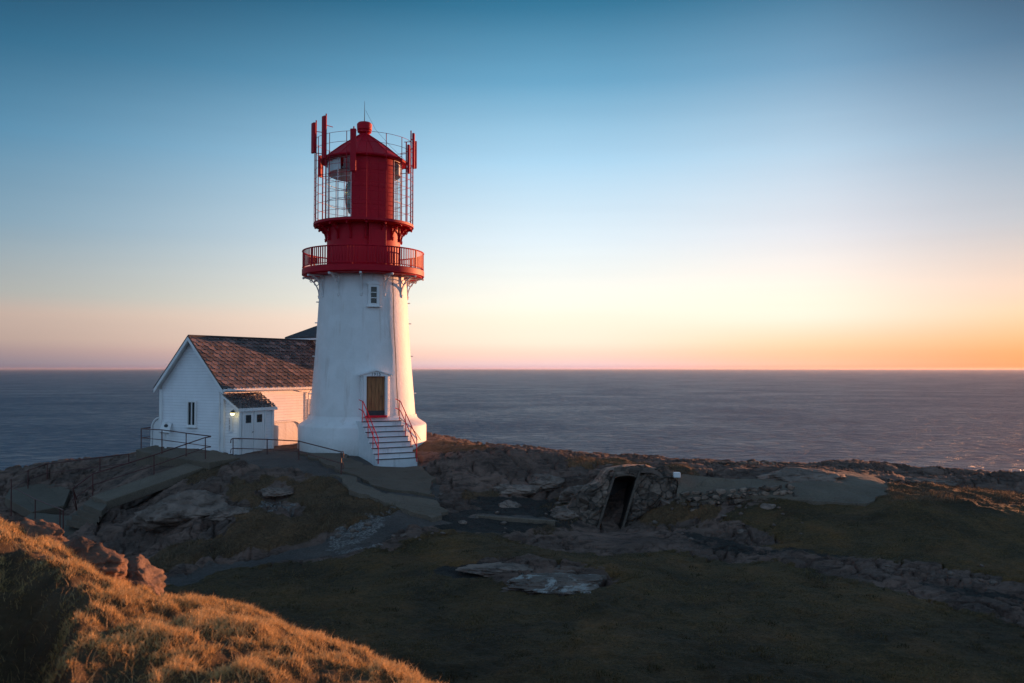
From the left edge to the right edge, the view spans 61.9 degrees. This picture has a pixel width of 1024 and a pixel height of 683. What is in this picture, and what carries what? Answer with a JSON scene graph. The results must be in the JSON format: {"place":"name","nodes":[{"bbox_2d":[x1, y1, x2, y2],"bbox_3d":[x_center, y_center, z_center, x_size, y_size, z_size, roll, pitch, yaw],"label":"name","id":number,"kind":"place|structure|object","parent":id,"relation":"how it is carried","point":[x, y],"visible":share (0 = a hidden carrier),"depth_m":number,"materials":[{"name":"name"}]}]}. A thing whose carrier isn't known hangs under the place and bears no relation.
{"place":"outdoors","nodes":[
{"label":"outdoors","id":0,"kind":"place"},
{"bbox_2d":[0,516,447,682],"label":"hill","id":1,"kind":"structure","parent":0,"point":[21,649],"depth_m":6.26,"materials":[{"name":"brown plant"}]},
{"bbox_2d":[3,517,69,541],"bbox_3d":[-5.258,2.162,9.167,1.305,0.583,0.853,-1,-2,17],"label":"rock outcrop","id":2,"kind":"object","parent":1,"relation":"on","point":[40,527],"visible":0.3,"depth_m":8.99,"materials":[{"name":"brown stone"}]},
{"bbox_2d":[60,536,128,580],"bbox_3d":[-4.400,2.309,8.711,1.005,0.648,0.808,-1,-2,38],"label":"rock outcrop","id":3,"kind":"object","parent":1,"relation":"on","point":[104,560],"visible":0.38,"depth_m":8.58,"materials":[{"name":"brown stone"}]},
{"bbox_2d":[125,554,166,596],"bbox_3d":[-4.103,2.636,9.221,0.671,0.602,0.874,1,-2,-17],"label":"boulder","id":4,"kind":"object","parent":1,"relation":"on","point":[141,570],"visible":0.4,"depth_m":9.19,"materials":[{"name":"brown stone"}]},
{"bbox_2d":[299,453,435,497],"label":"pavement","id":5,"kind":"structure","parent":0,"point":[417,480],"depth_m":34.55,"materials":[{"name":"concrete"}]},
{"bbox_2d":[330,474,447,521],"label":"path","id":6,"kind":"structure","parent":0,"point":[431,510],"depth_m":30.46,"materials":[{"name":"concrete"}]},
{"bbox_2d":[0,432,1023,682],"bbox_3d":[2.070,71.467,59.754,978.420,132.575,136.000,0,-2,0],"label":"ground","id":7,"kind":"structure","parent":0,"point":[458,468],"depth_m":25.34,"materials":[{"name":"plant"}]},
{"bbox_2d":[5,484,69,516],"bbox_3d":[-22.898,7.398,40.605,8.021,0.993,2.436,-2,-2,43],"label":"landing","id":8,"kind":"object","parent":7,"relation":"on","point":[23,504],"visible":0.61,"depth_m":39.12,"materials":[{"name":"concrete"}]},
{"bbox_2d":[26,513,78,537],"bbox_3d":[-18.807,7.707,35.085,6.088,0.668,2.258,-2,-2,43],"label":"landing","id":9,"kind":"object","parent":7,"relation":"on","point":[54,518],"visible":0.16,"depth_m":35.79,"materials":[{"name":"concrete"}]},
{"bbox_2d":[16,488,63,535],"bbox_3d":[-19.419,7.068,35.096,0.197,1.348,7.160,2,-2,-43],"label":"pipe railing","id":10,"kind":"object","parent":9,"relation":"on","point":[60,509],"visible":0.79,"depth_m":33.38,"materials":[{"name":"grey metal"}]},
{"bbox_2d":[11,452,135,515],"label":"pipe railing","id":11,"kind":"object","parent":7,"relation":"on","point":[27,471],"visible":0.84,"depth_m":41.46,"materials":[{"name":"grey metal"}]},
{"bbox_2d":[83,498,106,516],"bbox_3d":[-16.335,6.509,33.472,0.643,0.240,3.649,2,-2,-42],"label":"step","id":12,"kind":"object","parent":7,"relation":"on","point":[90,505],"visible":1,"depth_m":32.99,"materials":[{"name":"concrete"}]},
{"bbox_2d":[92,463,202,509],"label":"walkway","id":13,"kind":"structure","parent":7,"relation":"on","point":[131,491],"depth_m":35.16,"materials":[{"name":"concrete"}]},
{"bbox_2d":[72,436,210,510],"bbox_3d":[-15.565,5.512,36.059,5.443,2.799,0.503,1,-2,-36],"label":"pipe railing","id":14,"kind":"object","parent":13,"relation":"on","point":[74,494],"visible":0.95,"depth_m":35.97,"materials":[{"name":"grey metal"}]},
{"bbox_2d":[150,417,158,445],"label":"wind wall","id":15,"kind":"structure","parent":7,"relation":"on","point":[154,433],"depth_m":41.86,"materials":[{"name":"white paint"}]},
{"bbox_2d":[132,489,228,531],"bbox_3d":[-12.181,6.357,31.628,3.488,1.693,2.658,1,-2,-23],"label":"boulder","id":16,"kind":"object","parent":7,"relation":"on","point":[164,514],"visible":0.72,"depth_m":30.77,"materials":[{"name":"grey stone"}]},
{"bbox_2d":[136,445,239,469],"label":"terrace","id":17,"kind":"structure","parent":7,"relation":"on","point":[214,459],"depth_m":38.36,"materials":[{"name":"concrete"}]},
{"bbox_2d":[141,427,210,455],"bbox_3d":[-15.840,4.707,39.687,1.114,1.319,6.410,2,-2,-42],"label":"pipe railing","id":18,"kind":"object","parent":17,"relation":"on","point":[161,439],"visible":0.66,"depth_m":38.98,"materials":[{"name":"grey metal"}]},
{"bbox_2d":[209,506,252,521],"bbox_3d":[-9.978,6.139,30.497,1.569,0.585,1.229,0,-2,-11],"label":"boulder","id":19,"kind":"object","parent":7,"relation":"on","point":[221,514],"visible":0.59,"depth_m":30.05,"materials":[{"name":"grey stone"}]},
{"bbox_2d":[153,335,315,454],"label":"house","id":20,"kind":"structure","parent":7,"relation":"on","point":[222,391],"depth_m":40.72,"materials":[{"name":"wood"}]},
{"bbox_2d":[185,401,197,427],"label":"window","id":21,"kind":"structure","parent":20,"relation":"in","point":[191,405],"depth_m":40.32,"materials":[{"name":"white paint"}]},
{"bbox_2d":[243,411,253,453],"bbox_3d":[-12.116,4.182,39.230,0.120,1.920,0.630,-1,-2,30],"label":"door","id":22,"kind":"structure","parent":20,"relation":"in","point":[248,416],"depth_m":39.25,"materials":[{"name":"white paint"}]},
{"bbox_2d":[253,411,263,450],"bbox_3d":[-11.800,4.200,39.821,0.077,1.920,0.630,-1,-2,30],"label":"door","id":23,"kind":"structure","parent":20,"relation":"in","point":[258,427],"depth_m":39.77,"materials":[{"name":"white paint"}]},
{"bbox_2d":[261,487,293,497],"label":"boulder","id":24,"kind":"object","parent":7,"relation":"on","point":[273,492],"visible":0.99,"depth_m":31.77,"materials":[{"name":"grey stone"}]},
{"bbox_2d":[274,420,299,445],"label":"wind wall","id":25,"kind":"structure","parent":7,"relation":"on","point":[285,429],"depth_m":42.21,"materials":[{"name":"white paint"}]},
{"bbox_2d":[230,438,343,474],"bbox_3d":[-9.499,4.917,36.799,7.561,1.256,1.000,-1,-2,38],"label":"pipe railing","id":26,"kind":"object","parent":7,"relation":"on","point":[267,449],"visible":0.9,"depth_m":37.25,"materials":[{"name":"metal"}]},
{"bbox_2d":[285,326,316,343],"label":"annex building","id":27,"kind":"structure","parent":7,"relation":"on","point":[309,334],"depth_m":47.83,"materials":[{"name":"white paint"}]},
{"bbox_2d":[298,101,425,466],"bbox_3d":[-6.815,-2.682,40.630,6.140,18.350,8.462,1,-2,-22],"label":"lighthouse","id":28,"kind":"object","parent":7,"relation":"on","point":[362,404],"visible":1,"depth_m":39.77,"materials":[{"name":"white paint"}]},
{"bbox_2d":[366,281,380,306],"bbox_3d":[-6.419,-2.214,39.634,0.640,1.230,0.224,1,-2,-22],"label":"window","id":29,"kind":"structure","parent":28,"relation":"in","point":[373,286],"depth_m":39.64,"materials":[{"name":"white paint"}]},
{"bbox_2d":[357,370,392,417],"bbox_3d":[-6.260,2.384,39.103,1.600,2.185,0.470,1,-2,-22],"label":"door","id":30,"kind":"structure","parent":28,"relation":"in","point":[374,391],"depth_m":39.08,"materials":[{"name":"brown wood"}]},
{"bbox_2d":[368,222,385,263],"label":"gallery door","id":31,"kind":"structure","parent":28,"relation":"in","point":[376,236],"depth_m":40.08,"materials":[{"name":"metal"}]},
{"bbox_2d":[458,520,466,523],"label":"stone","id":32,"kind":"object","parent":7,"relation":"on","point":[462,522],"visible":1,"depth_m":29.36,"materials":[{"name":"grey stone"}]},
{"bbox_2d":[498,500,521,507],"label":"boulder","id":33,"kind":"object","parent":7,"relation":"on","point":[507,504],"visible":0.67,"depth_m":31.86,"materials":[{"name":"grey stone"}]},
{"bbox_2d":[455,562,574,576],"bbox_3d":[0.095,6.568,24.614,3.441,0.336,1.462,0,-2,6],"label":"flat rock","id":34,"kind":"object","parent":7,"relation":"on","point":[487,569],"visible":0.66,"depth_m":24.27,"materials":[{"name":"grey stone"}]},
{"bbox_2d":[475,514,554,525],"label":"kerb","id":35,"kind":"structure","parent":7,"relation":"on","point":[522,520],"depth_m":30.14,"materials":[{"name":"concrete"}]},
{"bbox_2d":[492,484,540,495],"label":"boulder","id":36,"kind":"object","parent":7,"relation":"on","point":[519,489],"visible":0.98,"depth_m":33.49,"materials":[{"name":"grey stone"}]},
{"bbox_2d":[528,473,564,491],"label":"boulder","id":37,"kind":"object","parent":7,"relation":"on","point":[545,482],"visible":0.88,"depth_m":34.11,"materials":[{"name":"grey stone"}]},
{"bbox_2d":[501,573,606,595],"bbox_3d":[1.088,6.631,23.366,2.818,0.580,2.586,0,-2,14],"label":"flat rock","id":38,"kind":"object","parent":7,"relation":"on","point":[560,584],"visible":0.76,"depth_m":22.66,"materials":[{"name":"grey stone"}]},
{"bbox_2d":[549,505,578,519],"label":"boulder","id":39,"kind":"object","parent":7,"relation":"on","point":[564,511],"visible":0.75,"depth_m":31.35,"materials":[{"name":"grey stone"}]},
{"bbox_2d":[558,485,583,503],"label":"boulder","id":40,"kind":"object","parent":7,"relation":"on","point":[567,494],"visible":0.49,"depth_m":32.80,"materials":[{"name":"grey stone"}]},
{"bbox_2d":[151,455,1023,571],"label":"bank grass","id":41,"kind":"structure","parent":7,"relation":"on","point":[933,493],"depth_m":30.73,"materials":[{"name":"plant"}]},
{"bbox_2d":[567,464,677,529],"bbox_3d":[3.753,6.596,33.673,5.681,3.658,5.483,0,-2,0],"label":"stone shelter","id":42,"kind":"object","parent":7,"relation":"on","point":[648,487],"visible":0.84,"depth_m":32.21,"materials":[{"name":"grey stone"}]},
{"bbox_2d":[610,482,626,494],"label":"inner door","id":43,"kind":"structure","parent":42,"relation":"in","point":[616,486],"depth_m":33.61,"materials":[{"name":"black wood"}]},
{"bbox_2d":[659,493,675,504],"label":"boulder","id":44,"kind":"object","parent":7,"relation":"on","point":[663,502],"visible":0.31,"depth_m":32.15,"materials":[{"name":"grey stone"}]},
{"bbox_2d":[673,472,680,477],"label":"marker stone","id":45,"kind":"object","parent":7,"relation":"on","point":[676,474],"visible":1,"depth_m":32.48,"materials":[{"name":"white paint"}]},
{"bbox_2d":[694,461,776,465],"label":"stone parapet","id":46,"kind":"structure","parent":7,"relation":"on","point":[772,463],"depth_m":36.71,"materials":[{"name":"grey stone"}]},
{"bbox_2d":[674,483,797,510],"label":"dry stone wall","id":47,"kind":"structure","parent":7,"relation":"on","point":[739,501],"depth_m":31.29,"materials":[{"name":"grey stone"}]},
{"bbox_2d":[760,503,775,509],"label":"stone","id":48,"kind":"object","parent":7,"relation":"on","point":[767,506],"visible":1,"depth_m":29.94,"materials":[{"name":"grey stone"}]},
{"bbox_2d":[677,470,890,505],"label":"platform","id":49,"kind":"structure","parent":7,"relation":"on","point":[856,489],"depth_m":31.65,"materials":[{"name":"concrete"}]},
{"bbox_2d":[756,467,845,482],"bbox_3d":[11.256,5.267,32.871,3.518,0.805,2.418,0,-2,-11],"label":"boulder","id":50,"kind":"object","parent":49,"relation":"on","point":[793,474],"visible":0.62,"depth_m":32.42,"materials":[{"name":"grey stone"}]},
{"bbox_2d":[887,479,933,483],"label":"stone bank","id":51,"kind":"structure","parent":7,"relation":"on","point":[899,481],"depth_m":34.14,"materials":[{"name":"grey stone"}]},
{"bbox_2d":[905,477,959,486],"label":"boulder","id":52,"kind":"object","parent":7,"relation":"on","point":[938,481],"visible":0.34,"depth_m":35.33,"materials":[{"name":"grey stone"}]},
{"bbox_2d":[0,369,1023,471],"bbox_3d":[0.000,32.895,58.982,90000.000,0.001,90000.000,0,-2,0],"label":"sea","id":53,"kind":"structure","parent":0,"point":[971,419],"depth_m":604.46,"materials":[{"name":"blue liquid"}]},
{"bbox_2d":[0,0,1023,368],"label":"sky","id":54,"kind":"structure","parent":0,"point":[598,184],"materials":[{"name":"blue"}]},
{"bbox_2d":[168,499,1023,682],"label":"lawn grass","id":55,"kind":"structure","parent":0,"point":[649,667],"depth_m":20.48,"materials":[{"name":"plant"}]}
]}

